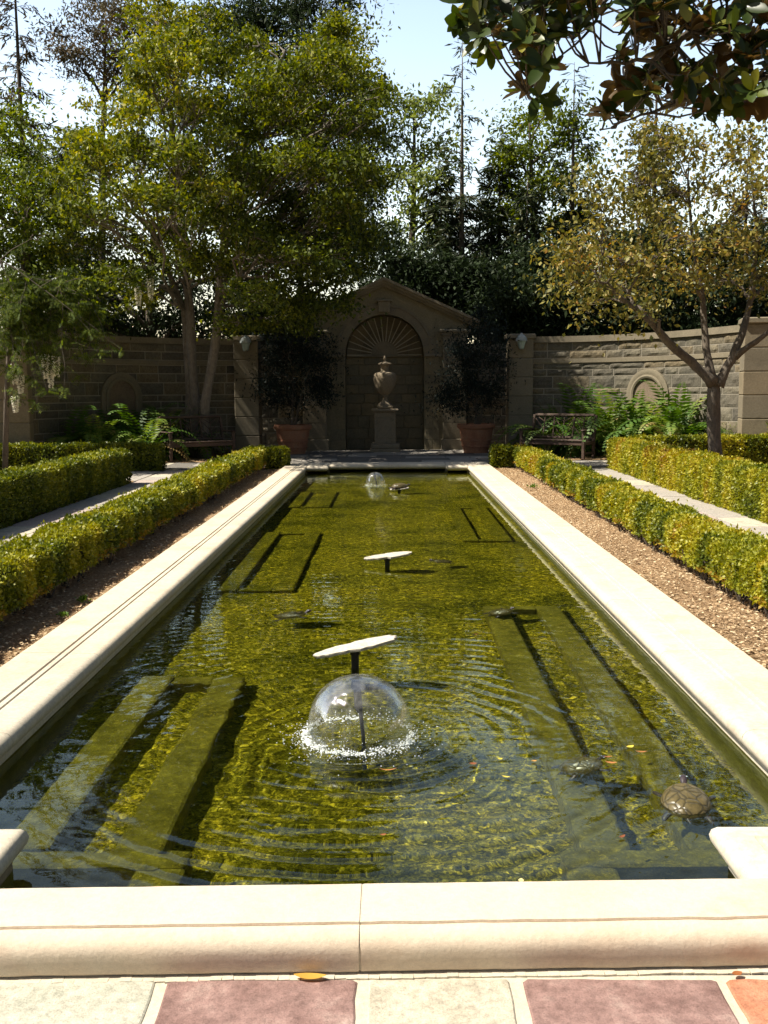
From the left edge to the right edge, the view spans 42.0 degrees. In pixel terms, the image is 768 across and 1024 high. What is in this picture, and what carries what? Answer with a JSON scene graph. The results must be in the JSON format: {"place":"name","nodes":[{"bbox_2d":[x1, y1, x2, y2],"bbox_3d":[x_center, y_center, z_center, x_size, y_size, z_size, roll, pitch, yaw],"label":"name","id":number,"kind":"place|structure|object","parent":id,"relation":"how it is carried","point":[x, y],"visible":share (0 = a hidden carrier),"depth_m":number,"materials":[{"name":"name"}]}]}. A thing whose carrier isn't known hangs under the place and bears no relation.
{"place":"outdoors","nodes":[
{"label":"outdoors","id":0,"kind":"place"},
{"bbox_2d":[2,480,132,527],"bbox_3d":[-8.159,0.460,9.147,7.680,0.074,16.350,0,7,0],"label":"soil bed","id":1,"kind":"object","parent":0,"point":[65,504],"visible":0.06,"depth_m":13.61,"materials":[{"name":"brown soil"}]},
{"bbox_2d":[0,446,132,528],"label":"box hedge","id":2,"kind":"object","parent":1,"relation":"on","point":[33,490],"visible":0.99,"depth_m":13.31,"materials":[{"name":"green plant"}]},
{"bbox_2d":[0,470,187,545],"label":"path","id":3,"kind":"structure","parent":0,"point":[28,527],"depth_m":13.30,"materials":[{"name":"beige concrete"}]},
{"bbox_2d":[0,466,278,666],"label":"soil bed","id":4,"kind":"object","parent":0,"point":[25,621],"visible":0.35,"depth_m":8.09,"materials":[{"name":"brown soil"}]},
{"bbox_2d":[56,611,68,616],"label":"weed","id":5,"kind":"object","parent":4,"relation":"on","point":[62,614],"visible":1,"depth_m":6.58,"materials":[{"name":"green plant"}]},
{"bbox_2d":[75,594,90,602],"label":"weed","id":6,"kind":"object","parent":4,"relation":"on","point":[82,598],"visible":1,"depth_m":7.04,"materials":[{"name":"green plant"}]},
{"bbox_2d":[0,444,268,620],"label":"box hedge","id":7,"kind":"object","parent":4,"relation":"on","point":[44,559],"visible":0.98,"depth_m":8.51,"materials":[{"name":"green plant"}]},
{"bbox_2d":[265,445,291,468],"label":"box hedge","id":8,"kind":"object","parent":4,"relation":"on","point":[279,456],"visible":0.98,"depth_m":19.13,"materials":[{"name":"green plant"}]},
{"bbox_2d":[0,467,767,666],"bbox_3d":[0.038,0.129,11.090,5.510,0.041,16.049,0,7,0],"label":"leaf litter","id":9,"kind":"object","parent":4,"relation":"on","point":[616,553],"visible":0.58,"depth_m":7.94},
{"bbox_2d":[126,471,161,481],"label":"path","id":10,"kind":"structure","parent":0,"point":[138,475],"depth_m":18.62,"materials":[{"name":"beige concrete"}]},
{"bbox_2d":[166,452,225,462],"bbox_3d":[-5.708,-1.314,23.649,4.800,0.076,4.000,0,7,0],"label":"soil bed","id":11,"kind":"object","parent":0,"point":[183,459],"visible":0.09,"depth_m":22.43,"materials":[{"name":"brown soil"}]},
{"bbox_2d":[46,405,119,443],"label":"fern","id":12,"kind":"object","parent":11,"relation":"on","point":[58,439],"visible":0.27,"depth_m":21.22,"materials":[{"name":"green plant"}]},
{"bbox_2d":[58,416,131,442],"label":"fern","id":13,"kind":"object","parent":11,"relation":"on","point":[110,432],"visible":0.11,"depth_m":21.72,"materials":[{"name":"green plant"}]},
{"bbox_2d":[96,403,166,441],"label":"fern","id":14,"kind":"object","parent":11,"relation":"on","point":[111,417],"visible":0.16,"depth_m":22.25,"materials":[{"name":"green plant"}]},
{"bbox_2d":[12,0,271,457],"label":"garden tree","id":15,"kind":"object","parent":11,"relation":"on","point":[175,153],"visible":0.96,"depth_m":19.76,"materials":[{"name":"green plant"}]},
{"bbox_2d":[104,403,187,458],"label":"fern","id":16,"kind":"object","parent":11,"relation":"on","point":[160,414],"visible":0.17,"depth_m":22.85,"materials":[{"name":"green plant"}]},
{"bbox_2d":[105,407,199,461],"bbox_3d":[-5.383,-1.553,21.984,2.362,1.475,2.351,-4,8,-31],"label":"fern","id":17,"kind":"object","parent":11,"relation":"on","point":[152,428],"visible":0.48,"depth_m":21.83,"materials":[{"name":"green plant"}]},
{"bbox_2d":[138,404,199,439],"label":"fern","id":18,"kind":"object","parent":11,"relation":"on","point":[168,419],"visible":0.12,"depth_m":23.31,"materials":[{"name":"green plant"}]},
{"bbox_2d":[164,447,182,460],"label":"fern","id":19,"kind":"object","parent":11,"relation":"on","point":[167,449],"visible":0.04,"depth_m":22.30,"materials":[{"name":"green plant"}]},
{"bbox_2d":[133,408,215,458],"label":"fern","id":20,"kind":"object","parent":11,"relation":"on","point":[174,433],"visible":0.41,"depth_m":22.62,"materials":[{"name":"green plant"}]},
{"bbox_2d":[163,422,236,458],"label":"fern","id":21,"kind":"object","parent":11,"relation":"on","point":[220,447],"visible":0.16,"depth_m":22.88,"materials":[{"name":"green plant"}]},
{"bbox_2d":[158,1,421,458],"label":"garden tree","id":22,"kind":"object","parent":11,"relation":"on","point":[295,109],"visible":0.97,"depth_m":20.00,"materials":[{"name":"green plant"}]},
{"bbox_2d":[0,468,469,884],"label":"pool basin","id":23,"kind":"object","parent":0,"point":[6,873],"visible":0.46,"depth_m":18.99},
{"bbox_2d":[0,462,767,983],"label":"pool coping","id":24,"kind":"object","parent":23,"relation":"on","point":[460,930],"visible":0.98,"depth_m":2.75,"materials":[{"name":"stone"}]},
{"bbox_2d":[4,449,606,527],"bbox_3d":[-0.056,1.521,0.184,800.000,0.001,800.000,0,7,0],"label":"ground","id":25,"kind":"structure","parent":0,"point":[347,449],"depth_m":21.95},
{"bbox_2d":[0,88,55,134],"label":"background tree","id":26,"kind":"object","parent":25,"relation":"on","point":[21,107],"visible":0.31,"depth_m":26.32,"materials":[{"name":"green plant"}]},
{"bbox_2d":[0,0,86,299],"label":"conifer tree","id":27,"kind":"object","parent":25,"relation":"on","point":[18,71],"visible":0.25,"depth_m":27.81,"materials":[{"name":"green plant"}]},
{"bbox_2d":[0,227,161,468],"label":"wisteria vine","id":28,"kind":"object","parent":25,"relation":"on","point":[27,306],"visible":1,"depth_m":18.66,"materials":[{"name":"green plant"}]},
{"bbox_2d":[38,120,123,329],"bbox_3d":[-9.385,-6.934,30.480,3.649,9.629,3.119,3,8,28],"label":"conifer tree","id":29,"kind":"object","parent":25,"relation":"on","point":[62,160],"visible":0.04,"depth_m":29.92,"materials":[{"name":"green plant"}]},
{"bbox_2d":[0,81,171,339],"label":"garden tree","id":30,"kind":"object","parent":25,"relation":"on","point":[27,221],"visible":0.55,"depth_m":22.67,"materials":[{"name":"green plant"}]},
{"bbox_2d":[54,409,138,442],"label":"fern","id":31,"kind":"object","parent":25,"relation":"on","point":[97,430],"visible":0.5,"depth_m":21.22,"materials":[{"name":"green plant"}]},
{"bbox_2d":[14,0,210,328],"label":"background tree","id":32,"kind":"object","parent":25,"relation":"on","point":[70,54],"visible":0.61,"depth_m":27.68,"materials":[{"name":"green plant"}]},
{"bbox_2d":[0,326,262,453],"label":"garden wall","id":33,"kind":"structure","parent":25,"relation":"on","point":[148,371],"depth_m":23.59,"materials":[{"name":"stone"}]},
{"bbox_2d":[240,335,250,351],"bbox_3d":[-3.347,-4.075,24.168,0.280,0.405,0.280,0,7,0],"label":"wall lantern","id":34,"kind":"object","parent":33,"relation":"attached to","point":[245,341],"depth_m":24.10,"materials":[{"name":"glass"}]},
{"bbox_2d":[1,238,309,344],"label":"background tree","id":35,"kind":"object","parent":25,"relation":"on","point":[166,323],"visible":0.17,"depth_m":27.29,"materials":[{"name":"green plant"}]},
{"bbox_2d":[122,0,425,292],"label":"background tree","id":36,"kind":"object","parent":25,"relation":"on","point":[296,12],"visible":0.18,"depth_m":32.22,"materials":[{"name":"green plant"}]},
{"bbox_2d":[261,345,302,446],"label":"recess wall","id":37,"kind":"structure","parent":25,"relation":"on","point":[269,434],"depth_m":26.13,"materials":[{"name":"plant"}]},
{"bbox_2d":[223,287,356,344],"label":"background tree","id":38,"kind":"object","parent":25,"relation":"on","point":[279,329],"visible":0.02,"depth_m":27.79,"materials":[{"name":"green plant"}]},
{"bbox_2d":[364,77,485,276],"bbox_3d":[1.053,-8.110,32.068,4.695,11.476,6.144,0,7,0],"label":"background tree","id":39,"kind":"object","parent":25,"relation":"on","point":[413,208],"visible":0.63,"depth_m":31.27,"materials":[{"name":"green plant"}]},
{"bbox_2d":[419,165,465,262],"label":"conifer tree","id":40,"kind":"object","parent":25,"relation":"on","point":[435,193],"visible":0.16,"depth_m":30.83,"materials":[{"name":"green plant"}]},
{"bbox_2d":[328,210,562,331],"bbox_3d":[1.760,-5.376,29.140,6.944,6.738,5.410,-2,7,-12],"label":"background tree","id":41,"kind":"object","parent":25,"relation":"on","point":[436,279],"visible":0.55,"depth_m":28.18,"materials":[{"name":"green plant"}]},
{"bbox_2d":[413,36,513,289],"bbox_3d":[2.437,-8.088,30.103,3.336,11.868,3.136,0,7,0],"label":"conifer tree","id":42,"kind":"object","parent":25,"relation":"on","point":[470,212],"visible":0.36,"depth_m":29.93,"materials":[{"name":"green plant"}]},
{"bbox_2d":[467,343,506,444],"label":"recess wall","id":43,"kind":"structure","parent":25,"relation":"on","point":[497,423],"depth_m":26.09,"materials":[{"name":"plant"}]},
{"bbox_2d":[467,121,525,270],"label":"conifer tree","id":44,"kind":"object","parent":25,"relation":"on","point":[492,175],"visible":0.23,"depth_m":31.72,"materials":[{"name":"green plant"}]},
{"bbox_2d":[438,267,600,342],"bbox_3d":[3.082,-4.359,28.036,4.810,4.955,5.216,4,8,34],"label":"background tree","id":45,"kind":"object","parent":25,"relation":"on","point":[513,302],"visible":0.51,"depth_m":26.85,"materials":[{"name":"green plant"}]},
{"bbox_2d":[500,180,560,280],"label":"conifer tree","id":46,"kind":"object","parent":25,"relation":"on","point":[522,222],"visible":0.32,"depth_m":29.99,"materials":[{"name":"green plant"}]},
{"bbox_2d":[466,70,632,271],"bbox_3d":[5.205,-7.925,32.119,5.628,11.036,6.903,0,7,0],"label":"background tree","id":47,"kind":"object","parent":25,"relation":"on","point":[526,149],"visible":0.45,"depth_m":31.32,"materials":[{"name":"green plant"}]},
{"bbox_2d":[533,62,619,320],"bbox_3d":[5.861,-8.072,31.258,3.330,11.520,3.611,0,7,0],"label":"conifer tree","id":48,"kind":"object","parent":25,"relation":"on","point":[560,198],"visible":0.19,"depth_m":30.77,"materials":[{"name":"green plant"}]},
{"bbox_2d":[465,206,767,336],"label":"hedge","id":49,"kind":"object","parent":25,"relation":"on","point":[692,320],"visible":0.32,"depth_m":27.40,"materials":[{"name":"green plant"}]},
{"bbox_2d":[504,317,767,451],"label":"garden wall","id":50,"kind":"structure","parent":25,"relation":"on","point":[622,366],"depth_m":23.48,"materials":[{"name":"stone"}]},
{"bbox_2d":[516,333,526,349],"bbox_3d":[3.317,-4.115,24.121,0.280,0.405,0.280,0,7,0],"label":"wall lantern","id":51,"kind":"object","parent":50,"relation":"attached to","point":[521,337],"depth_m":24.05,"materials":[{"name":"glass"}]},
{"bbox_2d":[612,40,700,317],"bbox_3d":[8.601,-9.337,33.223,3.850,13.527,3.164,0,7,0],"label":"conifer tree","id":52,"kind":"object","parent":25,"relation":"on","point":[636,166],"visible":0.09,"depth_m":32.65,"materials":[{"name":"green plant"}]},
{"bbox_2d":[715,141,767,312],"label":"conifer tree","id":53,"kind":"object","parent":25,"relation":"on","point":[748,216],"visible":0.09,"depth_m":32.83,"materials":[{"name":"green plant"}]},
{"bbox_2d":[0,471,767,888],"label":"pool water","id":54,"kind":"structure","parent":0,"point":[156,751],"depth_m":4.54,"materials":[{"name":"green liquid"}]},
{"bbox_2d":[660,775,711,814],"bbox_3d":[1.132,1.083,3.750,0.236,0.089,0.318,1,16,12],"label":"turtle","id":55,"kind":"object","parent":54,"relation":"in","point":[683,796],"visible":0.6,"depth_m":3.71,"materials":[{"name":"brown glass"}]},
{"bbox_2d":[0,975,767,1023],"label":"paving","id":56,"kind":"structure","parent":0,"point":[701,999],"depth_m":2.50,"materials":[{"name":"stone pavers"},{"name":"terracotta"},{"name":"cream grout"}]},
{"bbox_2d":[294,973,325,978],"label":"fallen leaf","id":57,"kind":"object","parent":56,"relation":"on","point":[309,975],"visible":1,"depth_m":2.59,"materials":[{"name":"yellow plant"}]},
{"bbox_2d":[732,971,741,974],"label":"fallen leaf","id":58,"kind":"object","parent":56,"relation":"on","point":[737,972],"visible":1,"depth_m":2.60,"materials":[{"name":"orange plant"}]},
{"bbox_2d":[0,0,767,342],"label":"sky","id":59,"kind":"structure","parent":0,"point":[417,52],"materials":[{"name":"white"}]},
{"bbox_2d":[164,449,607,469],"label":"terrace","id":60,"kind":"structure","parent":0,"point":[437,455],"depth_m":22.88,"materials":[{"name":"beige stone"}]},
{"bbox_2d":[156,415,235,462],"bbox_3d":[-4.200,-1.658,22.430,1.595,0.992,0.762,-5,8,-35],"label":"garden bench","id":61,"kind":"object","parent":60,"relation":"on","point":[191,442],"visible":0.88,"depth_m":22.49,"materials":[{"name":"brown wood"}]},
{"bbox_2d":[273,424,311,453],"bbox_3d":[-2.235,-1.788,24.527,0.936,0.710,0.936,0,7,0],"label":"terracotta pot","id":62,"kind":"object","parent":60,"relation":"on","point":[294,439],"visible":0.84,"depth_m":24.20,"materials":[{"name":"ceramic"}]},
{"bbox_2d":[232,316,358,424],"bbox_3d":[-2.235,-3.623,24.458,2.962,3.117,2.946,5,8,36],"label":"potted shrub","id":63,"kind":"object","parent":62,"relation":"in","point":[308,360],"visible":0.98,"depth_m":24.16,"materials":[{"name":"green plant"}]},
{"bbox_2d":[370,408,399,452],"bbox_3d":[0.029,-2.064,25.285,0.760,1.090,0.760,0,7,0],"label":"stone pedestal","id":64,"kind":"object","parent":60,"relation":"on","point":[385,428],"visible":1,"depth_m":25.00,"materials":[{"name":"grey stone"}]},
{"bbox_2d":[373,356,395,408],"bbox_3d":[0.022,-3.263,25.141,0.585,1.320,0.582,0,7,0],"label":"lidded urn","id":65,"kind":"object","parent":64,"relation":"on","point":[384,379],"visible":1,"depth_m":25.00,"materials":[{"name":"stone"}]},
{"bbox_2d":[295,277,479,450],"bbox_3d":[0.017,-3.843,26.249,4.840,4.390,1.560,0,7,0],"label":"garden niche","id":66,"kind":"object","parent":60,"relation":"on","point":[409,319],"visible":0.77,"depth_m":25.90,"materials":[{"name":"stone"}]},
{"bbox_2d":[457,423,494,452],"bbox_3d":[2.255,-1.812,24.496,0.936,0.710,0.936,0,7,0],"label":"terracotta pot","id":67,"kind":"object","parent":60,"relation":"on","point":[475,438],"visible":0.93,"depth_m":24.18,"materials":[{"name":"ceramic"}]},
{"bbox_2d":[401,302,533,434],"bbox_3d":[2.103,-3.337,24.210,2.581,3.432,3.297,5,9,40],"label":"potted shrub","id":68,"kind":"object","parent":67,"relation":"in","point":[474,386],"visible":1,"depth_m":24.01,"materials":[{"name":"green plant"}]},
{"bbox_2d":[518,413,597,459],"bbox_3d":[3.883,-1.694,22.324,1.595,0.992,0.761,5,9,36],"label":"garden bench","id":69,"kind":"object","parent":60,"relation":"on","point":[550,440],"visible":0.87,"depth_m":22.33,"materials":[{"name":"brown wood"}]},
{"bbox_2d":[554,451,606,460],"bbox_3d":[5.891,-1.379,23.568,4.800,0.071,4.000,0,7,0],"label":"soil bed","id":70,"kind":"object","parent":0,"point":[589,457],"visible":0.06,"depth_m":22.19,"materials":[{"name":"brown soil"}]},
{"bbox_2d":[494,425,571,452],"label":"fern","id":71,"kind":"object","parent":70,"relation":"on","point":[518,431],"visible":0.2,"depth_m":23.58,"materials":[{"name":"green plant"}]},
{"bbox_2d":[503,424,591,457],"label":"fern","id":72,"kind":"object","parent":70,"relation":"on","point":[543,447],"visible":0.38,"depth_m":22.52,"materials":[{"name":"green plant"}]},
{"bbox_2d":[509,402,590,447],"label":"fern","id":73,"kind":"object","parent":70,"relation":"on","point":[551,426],"visible":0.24,"depth_m":23.72,"materials":[{"name":"green plant"}]},
{"bbox_2d":[524,383,599,446],"bbox_3d":[4.670,-2.214,24.219,2.926,1.797,2.732,-2,7,-10],"label":"fern","id":74,"kind":"object","parent":70,"relation":"on","point":[577,405],"visible":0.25,"depth_m":23.76,"materials":[{"name":"green plant"}]},
{"bbox_2d":[534,440,607,456],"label":"fern","id":75,"kind":"object","parent":70,"relation":"on","point":[562,451],"visible":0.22,"depth_m":22.65,"materials":[{"name":"green plant"}]},
{"bbox_2d":[536,417,606,456],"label":"fern","id":76,"kind":"object","parent":70,"relation":"on","point":[569,433],"visible":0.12,"depth_m":23.03,"materials":[{"name":"green plant"}]},
{"bbox_2d":[535,383,649,458],"bbox_3d":[5.125,-2.045,22.773,2.737,1.800,2.932,5,9,37],"label":"fern","id":77,"kind":"object","parent":70,"relation":"on","point":[606,416],"visible":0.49,"depth_m":22.46,"materials":[{"name":"green plant"}]},
{"bbox_2d":[566,416,623,454],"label":"fern","id":78,"kind":"object","parent":70,"relation":"on","point":[612,419],"visible":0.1,"depth_m":22.65,"materials":[{"name":"green plant"}]},
{"bbox_2d":[587,441,607,456],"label":"fern","id":79,"kind":"object","parent":70,"relation":"on","point":[596,454],"visible":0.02,"depth_m":22.91,"materials":[{"name":"green plant"}]},
{"bbox_2d":[578,387,673,456],"bbox_3d":[5.569,-1.957,22.433,2.746,1.686,2.564,0,7,4],"label":"fern","id":80,"kind":"object","parent":70,"relation":"on","point":[623,407],"visible":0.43,"depth_m":22.04,"materials":[{"name":"green plant"}]},
{"bbox_2d":[591,397,698,451],"bbox_3d":[5.713,-1.822,21.918,2.302,1.514,2.465,-1,7,-2],"label":"fern","id":81,"kind":"object","parent":70,"relation":"on","point":[638,422],"visible":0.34,"depth_m":21.64,"materials":[{"name":"green plant"}]},
{"bbox_2d":[606,399,697,433],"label":"fern","id":82,"kind":"object","parent":70,"relation":"on","point":[634,402],"visible":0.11,"depth_m":22.12,"materials":[{"name":"green plant"}]},
{"bbox_2d":[613,380,726,436],"bbox_3d":[6.372,-1.954,21.829,2.991,1.837,2.793,1,7,13],"label":"fern","id":83,"kind":"object","parent":70,"relation":"on","point":[685,404],"visible":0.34,"depth_m":21.44,"materials":[{"name":"green plant"}]},
{"bbox_2d":[634,389,706,434],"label":"fern","id":84,"kind":"object","parent":70,"relation":"on","point":[682,429],"visible":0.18,"depth_m":21.77,"materials":[{"name":"green plant"}]},
{"bbox_2d":[622,406,723,435],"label":"fern","id":85,"kind":"object","parent":70,"relation":"on","point":[675,430],"visible":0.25,"depth_m":21.06,"materials":[{"name":"green plant"}]},
{"bbox_2d":[493,465,767,669],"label":"soil bed","id":86,"kind":"object","parent":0,"point":[725,613],"visible":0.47,"depth_m":7.97,"materials":[{"name":"brown soil"}]},
{"bbox_2d":[488,442,513,467],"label":"box hedge","id":87,"kind":"object","parent":86,"relation":"on","point":[500,455],"visible":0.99,"depth_m":19.11,"materials":[{"name":"green plant"}]},
{"bbox_2d":[511,443,767,618],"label":"box hedge","id":88,"kind":"object","parent":86,"relation":"on","point":[735,559],"visible":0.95,"depth_m":8.55,"materials":[{"name":"green plant"}]},
{"bbox_2d":[592,468,767,537],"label":"path","id":89,"kind":"structure","parent":0,"point":[728,517],"depth_m":13.10,"materials":[{"name":"beige concrete"}]},
{"bbox_2d":[698,423,736,434],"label":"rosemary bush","id":90,"kind":"object","parent":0,"point":[729,432],"visible":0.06,"depth_m":20.59,"materials":[{"name":"green plant"}]},
{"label":"pool floor","id":91,"kind":"structure","parent":0,"visible":0},
{"bbox_2d":[313,635,396,668],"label":"basking platform","id":92,"kind":"structure","parent":91,"relation":"on","point":[354,649],"depth_m":5.56,"materials":[{"name":"stone"}]},
{"bbox_2d":[274,676,442,775],"bbox_3d":[-0.118,1.051,4.476,0.782,0.633,0.796,-3,8,-24],"label":"fountain jet","id":93,"kind":"object","parent":91,"relation":"on","point":[358,706],"visible":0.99,"depth_m":4.45,"materials":[{"name":"liquid"}]},
{"bbox_2d":[363,472,385,486],"bbox_3d":[-0.153,-0.376,16.555,0.508,0.578,0.559,0,7,0],"label":"fountain jet","id":94,"kind":"object","parent":91,"relation":"on","point":[374,478],"visible":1,"depth_m":16.48,"materials":[{"name":"liquid"}]},
{"bbox_2d":[364,551,411,564],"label":"basking platform","id":95,"kind":"structure","parent":91,"relation":"on","point":[386,557],"depth_m":8.91,"materials":[{"name":"stone"}]},
{"bbox_3d":[0.240,-0.161,15.489,0.300,0.452,0.225,0,7,0],"label":"basking platform","id":96,"kind":"object","parent":91,"relation":"on","visible":0},
{"bbox_2d":[389,483,410,489],"bbox_3d":[0.247,-0.404,15.465,0.343,0.095,0.255,-2,7,-14],"label":"turtle","id":97,"kind":"object","parent":96,"relation":"on","point":[398,485],"visible":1,"depth_m":15.39,"materials":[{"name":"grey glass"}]},
{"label":"soil bed","id":98,"kind":"structure","parent":0,"visible":0},
{"bbox_2d":[440,0,767,130],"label":"magnolia tree","id":99,"kind":"object","parent":98,"relation":"on","point":[530,36],"visible":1,"depth_m":5.51,"materials":[{"name":"green plant"}]},
{"bbox_2d":[504,99,767,455],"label":"parterre tree","id":100,"kind":"object","parent":98,"relation":"on","point":[712,380],"visible":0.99,"depth_m":15.62,"materials":[{"name":"green plant"}]},
{"bbox_2d":[605,436,767,524],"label":"box hedge","id":101,"kind":"object","parent":98,"relation":"on","point":[739,485],"visible":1,"depth_m":13.88,"materials":[{"name":"green plant"}]},
{"bbox_2d":[628,432,767,463],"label":"box hedge","id":102,"kind":"object","parent":98,"relation":"on","point":[754,448],"visible":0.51,"depth_m":19.45,"materials":[{"name":"green plant"}]},
{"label":"soil bed","id":103,"kind":"structure","parent":0,"visible":0},
{"bbox_2d":[0,439,166,471],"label":"box hedge","id":104,"kind":"object","parent":103,"relation":"on","point":[146,456],"visible":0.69,"depth_m":19.41,"materials":[{"name":"green plant"}]}
]}

